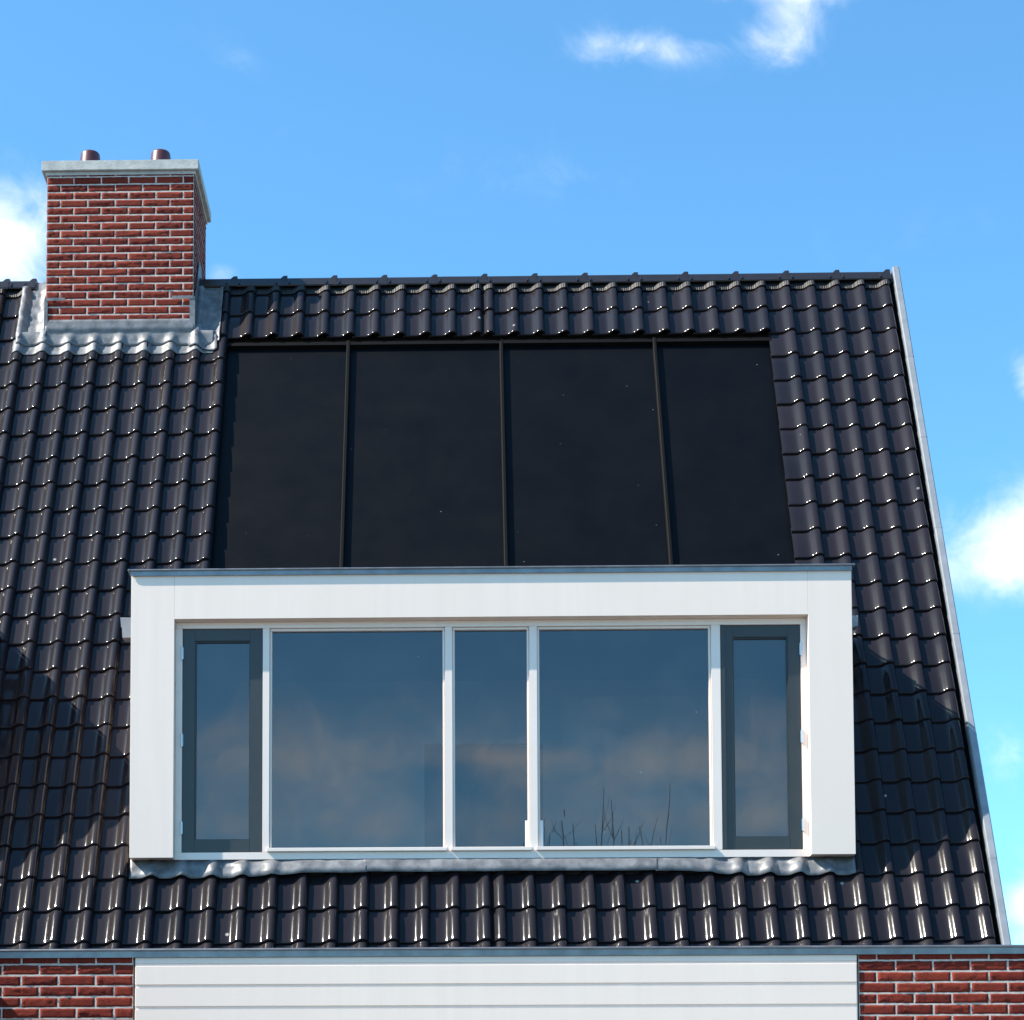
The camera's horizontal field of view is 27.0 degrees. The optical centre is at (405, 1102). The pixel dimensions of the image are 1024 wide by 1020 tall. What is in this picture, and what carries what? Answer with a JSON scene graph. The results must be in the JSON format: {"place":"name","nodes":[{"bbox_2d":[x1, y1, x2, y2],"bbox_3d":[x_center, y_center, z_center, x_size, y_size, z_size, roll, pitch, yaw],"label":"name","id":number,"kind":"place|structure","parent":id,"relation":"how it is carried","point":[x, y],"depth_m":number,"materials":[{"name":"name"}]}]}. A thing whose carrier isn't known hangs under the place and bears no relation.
{"place":"outdoors","nodes":[
{"label":"outdoors","id":0,"kind":"place"},
{"bbox_2d":[0,149,1023,1019],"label":"terraced house","id":1,"kind":"structure","parent":0,"point":[536,647],"depth_m":15.79,"materials":[{"name":"tile"}]},
{"bbox_2d":[180,629,262,852],"bbox_3d":[-1.247,-2.451,14.388,0.555,1.527,0.073,0,-4,1],"label":"casement window","id":2,"kind":"structure","parent":1,"relation":"in","point":[253,637],"depth_m":14.38,"materials":[{"name":"grey paint"}]},
{"bbox_2d":[267,628,446,851],"bbox_3d":[-0.328,-2.454,14.363,1.214,1.534,0.082,0,-4,1],"label":"fixed window","id":3,"kind":"structure","parent":1,"relation":"in","point":[343,849],"depth_m":14.36,"materials":[{"name":"white paint"}]},
{"bbox_2d":[451,627,531,850],"bbox_3d":[0.576,-2.457,14.345,0.546,1.534,0.082,0,-4,1],"label":"fixed window","id":4,"kind":"structure","parent":1,"relation":"in","point":[527,847],"depth_m":14.34,"materials":[{"name":"white paint"}]},
{"bbox_2d":[175,618,808,859],"bbox_3d":[0.574,-2.451,14.381,4.262,1.627,0.110,0,-4,1],"label":"window frame","id":5,"kind":"structure","parent":1,"relation":"in","point":[714,624],"depth_m":14.33,"materials":[{"name":"white paint"}]},
{"bbox_2d":[536,626,714,850],"bbox_3d":[1.475,-2.459,14.327,1.200,1.534,0.082,0,-4,1],"label":"fixed window","id":6,"kind":"structure","parent":1,"relation":"in","point":[540,847],"depth_m":14.32,"materials":[{"name":"white paint"}]},
{"bbox_2d":[720,625,804,849],"bbox_3d":[2.402,-2.462,14.316,0.550,1.527,0.073,0,-4,1],"label":"casement window","id":7,"kind":"structure","parent":1,"relation":"in","point":[789,633],"depth_m":14.30,"materials":[{"name":"grey paint"}]},
{"bbox_2d":[0,0,1023,944],"label":"sky","id":8,"kind":"structure","parent":0,"point":[328,138],"materials":[{"name":"blue"}]}
]}

